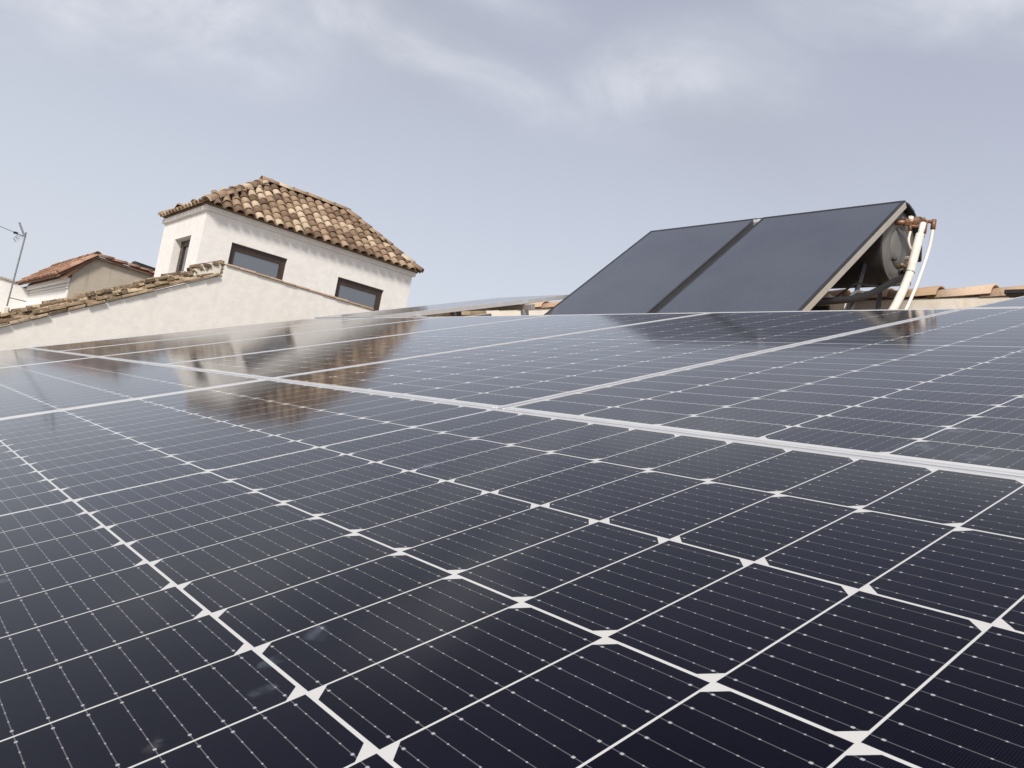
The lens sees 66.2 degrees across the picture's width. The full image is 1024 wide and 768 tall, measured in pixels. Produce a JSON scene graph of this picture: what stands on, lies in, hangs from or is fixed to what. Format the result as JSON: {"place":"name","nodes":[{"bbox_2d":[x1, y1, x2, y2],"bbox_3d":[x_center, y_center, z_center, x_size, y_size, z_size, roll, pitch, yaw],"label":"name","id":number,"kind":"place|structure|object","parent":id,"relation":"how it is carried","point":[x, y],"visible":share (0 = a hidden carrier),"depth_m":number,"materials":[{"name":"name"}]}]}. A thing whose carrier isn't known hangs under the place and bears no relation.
{"place":"outdoors","nodes":[
{"label":"outdoors","id":0,"kind":"place"},
{"bbox_2d":[0,276,29,326],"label":"white building","id":1,"kind":"structure","parent":0,"point":[19,292],"depth_m":26.27,"materials":[{"name":"paint"}]},
{"bbox_2d":[15,251,154,320],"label":"red roof house","id":2,"kind":"structure","parent":0,"point":[94,271],"depth_m":22.31,"materials":[{"name":"white paint"}]},
{"bbox_2d":[130,261,155,275],"bbox_3d":[-10.797,-3.362,23.326,0.290,0.290,1.120,8,-5,22],"label":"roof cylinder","id":3,"kind":"object","parent":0,"point":[143,265],"visible":0.41,"depth_m":22.99,"materials":[{"name":"grey metal"}]},
{"bbox_2d":[0,260,373,349],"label":"boundary wall","id":4,"kind":"structure","parent":0,"point":[227,295],"depth_m":13.48,"materials":[{"name":"white paint"}]},
{"bbox_2d":[0,222,26,312],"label":"tv antenna","id":5,"kind":"object","parent":4,"relation":"on","point":[6,308],"visible":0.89,"depth_m":12.15,"materials":[{"name":"metal"}]},
{"bbox_2d":[154,175,423,310],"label":"roof tower","id":6,"kind":"structure","parent":0,"point":[270,227],"depth_m":17.47,"materials":[{"name":"paint"}]},
{"bbox_2d":[176,240,189,271],"bbox_3d":[-7.027,-2.694,17.010,0.070,0.879,1.104,14,-5,-39],"label":"window","id":7,"kind":"structure","parent":6,"relation":"in","point":[185,244],"depth_m":17.26,"materials":[{"name":"brown glass"}]},
{"bbox_2d":[228,243,285,279],"bbox_3d":[-5.497,-2.394,16.778,1.234,0.914,0.070,14,-5,-39],"label":"window","id":8,"kind":"structure","parent":6,"relation":"in","point":[260,262],"depth_m":16.79,"materials":[{"name":"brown glass"}]},
{"bbox_2d":[335,277,381,310],"bbox_3d":[-3.643,-1.908,18.351,1.214,0.884,0.070,14,-5,-39],"label":"window","id":9,"kind":"structure","parent":6,"relation":"in","point":[348,290],"depth_m":18.37,"materials":[{"name":"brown glass"}]},
{"bbox_2d":[0,0,1023,306],"label":"sky","id":10,"kind":"structure","parent":0,"point":[507,148],"materials":[{"name":"grey"}]},
{"bbox_2d":[817,293,843,310],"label":"concrete block","id":11,"kind":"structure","parent":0,"point":[836,306],"depth_m":5.78,"materials":[{"name":"beige concrete"}]},
{"bbox_2d":[1004,289,1023,297],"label":"solar panel","id":12,"kind":"object","parent":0,"point":[1012,293],"visible":1,"depth_m":4.75,"materials":[{"name":"black"}]},
{"bbox_3d":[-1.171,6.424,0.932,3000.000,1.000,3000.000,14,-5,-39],"label":"ground","id":13,"kind":"structure","parent":0,"visible":0},
{"bbox_2d":[424,311,491,316],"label":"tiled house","id":14,"kind":"structure","parent":13,"relation":"on","point":[472,313],"depth_m":7.82,"materials":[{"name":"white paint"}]},
{"bbox_2d":[0,348,93,367],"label":"photovoltaic module","id":15,"kind":"object","parent":14,"relation":"on","point":[17,357],"visible":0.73,"depth_m":4.16,"materials":[{"name":"glass"}]},
{"bbox_2d":[0,357,264,418],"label":"photovoltaic module","id":16,"kind":"object","parent":14,"relation":"on","point":[44,387],"visible":0.7,"depth_m":2.43,"materials":[{"name":"glass"}]},
{"bbox_2d":[28,318,361,351],"bbox_3d":[-2.201,-0.354,5.636,2.058,0.038,1.022,-11,10,-39],"label":"photovoltaic module","id":17,"kind":"object","parent":14,"relation":"on","point":[106,342],"visible":0.49,"depth_m":5.53,"materials":[{"name":"glass"}]},
{"bbox_2d":[57,317,438,356],"bbox_3d":[-1.542,-0.295,4.841,2.058,0.038,1.022,-11,10,-39],"label":"photovoltaic module","id":18,"kind":"object","parent":14,"relation":"on","point":[175,343],"visible":0.55,"depth_m":4.71,"materials":[{"name":"glass"}]},
{"bbox_2d":[98,315,549,364],"bbox_3d":[-0.882,-0.237,4.046,2.058,0.038,1.022,-11,10,-39],"label":"photovoltaic module","id":19,"kind":"object","parent":14,"relation":"on","point":[194,352],"visible":0.56,"depth_m":3.88,"materials":[{"name":"glass"}]},
{"bbox_2d":[162,312,711,378],"bbox_3d":[-0.223,-0.178,3.251,2.058,0.038,1.022,-11,10,-39],"label":"photovoltaic module","id":20,"kind":"object","parent":14,"relation":"on","point":[288,362],"visible":0.56,"depth_m":3.04,"materials":[{"name":"glass"}]},
{"bbox_2d":[454,304,534,315],"bbox_3d":[-0.208,-0.665,7.258,0.120,0.120,1.240,-11,10,-39],"label":"mounting rail","id":21,"kind":"object","parent":14,"relation":"on","point":[524,308],"visible":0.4,"depth_m":6.95,"materials":[{"name":"metal"}]},
{"bbox_2d":[314,294,569,318],"bbox_3d":[-0.567,-0.676,6.941,2.058,0.038,1.022,-11,10,-39],"label":"photovoltaic module","id":22,"kind":"object","parent":21,"relation":"on","point":[448,307],"visible":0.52,"depth_m":6.66,"materials":[{"name":"glass"}]},
{"bbox_2d":[0,379,1023,767],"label":"photovoltaic module","id":23,"kind":"object","parent":14,"relation":"on","point":[268,573],"visible":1,"depth_m":0.59,"materials":[{"name":"glass"}]},
{"bbox_2d":[270,308,961,408],"bbox_3d":[0.436,-0.119,2.455,2.058,0.038,1.022,-11,10,-39],"label":"photovoltaic module","id":24,"kind":"object","parent":14,"relation":"on","point":[499,376],"visible":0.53,"depth_m":2.17,"materials":[{"name":"glass"}]},
{"bbox_2d":[544,218,756,314],"bbox_3d":[1.142,-0.940,6.817,1.860,0.062,1.192,-40,27,-31],"label":"solar collector","id":25,"kind":"object","parent":14,"relation":"on","point":[654,271],"visible":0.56,"depth_m":6.78,"materials":[{"name":"glass"}]},
{"bbox_2d":[486,284,1023,315],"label":"parapet wall","id":26,"kind":"structure","parent":14,"relation":"on","point":[937,297],"depth_m":6.18,"materials":[{"name":"beige paint"}]},
{"bbox_2d":[501,307,1023,477],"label":"photovoltaic module","id":27,"kind":"object","parent":14,"relation":"on","point":[946,390],"visible":0.71,"depth_m":1.31,"materials":[{"name":"glass"}]},
{"bbox_2d":[655,200,906,312],"bbox_3d":[1.944,-0.869,5.851,1.860,0.062,1.198,-40,27,-31],"label":"solar collector","id":28,"kind":"object","parent":14,"relation":"on","point":[804,261],"visible":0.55,"depth_m":5.80,"materials":[{"name":"glass"}]},
{"bbox_2d":[810,263,882,310],"bbox_3d":[1.854,-0.718,6.557,0.992,0.731,2.100,14,-5,-39],"label":"heater stand","id":29,"kind":"object","parent":14,"relation":"on","point":[857,287],"visible":0.04,"depth_m":5.86,"materials":[{"name":"grey metal"}]},
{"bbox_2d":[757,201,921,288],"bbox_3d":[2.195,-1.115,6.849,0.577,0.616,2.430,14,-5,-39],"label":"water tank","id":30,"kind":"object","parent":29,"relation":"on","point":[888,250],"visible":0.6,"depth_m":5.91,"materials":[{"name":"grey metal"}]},
{"bbox_2d":[835,282,880,296],"bbox_3d":[2.612,-0.705,5.831,0.722,0.380,0.050,13,-5,-35],"label":"loose cable","id":31,"kind":"object","parent":30,"relation":"hanging from","point":[849,287],"visible":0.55,"depth_m":5.72,"materials":[{"name":"black rubber"}]},
{"bbox_2d":[815,269,904,305],"bbox_3d":[2.452,-0.696,5.611,1.249,0.590,0.152,13,-5,-29],"label":"return pipe","id":32,"kind":"object","parent":30,"relation":"attached to","point":[862,296],"visible":0.75,"depth_m":5.55,"materials":[{"name":"black rubber"}]},
{"bbox_2d":[896,256,909,272],"bbox_3d":[2.908,-0.902,5.886,0.133,0.118,0.124,14,-5,-39],"label":"brass tee","id":33,"kind":"object","parent":30,"relation":"attached to","point":[902,265],"visible":0.55,"depth_m":5.87,"materials":[{"name":"brown metal"}]},
{"bbox_2d":[842,290,863,309],"bbox_3d":[2.450,-0.526,5.682,0.028,0.382,0.304,6,-6,44],"label":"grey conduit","id":34,"kind":"object","parent":14,"relation":"on","point":[852,293],"visible":0.52,"depth_m":5.67,"materials":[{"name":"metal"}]},
{"bbox_2d":[889,222,925,308],"bbox_3d":[2.787,-0.750,5.649,0.528,1.008,0.064,14,-5,-39],"label":"insulated pipe","id":35,"kind":"object","parent":14,"relation":"on","point":[909,272],"visible":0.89,"depth_m":5.73,"materials":[{"name":"white plastic"}]},
{"bbox_2d":[895,216,936,237],"bbox_3d":[2.991,-1.182,5.845,0.329,0.151,0.100,10,-4,7],"label":"copper valve","id":36,"kind":"object","parent":35,"relation":"attached to","point":[910,222],"visible":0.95,"depth_m":5.83,"materials":[{"name":"brown metal"}]},
{"bbox_2d":[907,231,911,249],"bbox_3d":[2.963,-1.050,5.820,0.094,0.158,0.031,12,-4,-19],"label":"short hose","id":37,"kind":"object","parent":36,"relation":"hanging from","point":[908,240],"visible":0.74,"depth_m":5.80,"materials":[{"name":"white plastic"}]},
{"bbox_2d":[905,229,933,308],"bbox_3d":[2.911,-0.733,5.705,0.406,0.921,0.029,13,-5,-38],"label":"drain hose","id":38,"kind":"object","parent":36,"relation":"attached to","point":[921,271],"visible":0.84,"depth_m":5.77,"materials":[{"name":"white plastic"}]},
{"bbox_2d":[970,296,1023,307],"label":"photovoltaic module","id":39,"kind":"object","parent":14,"relation":"on","point":[1015,302],"visible":0.39,"depth_m":2.75,"materials":[{"name":"glass"}]}
]}

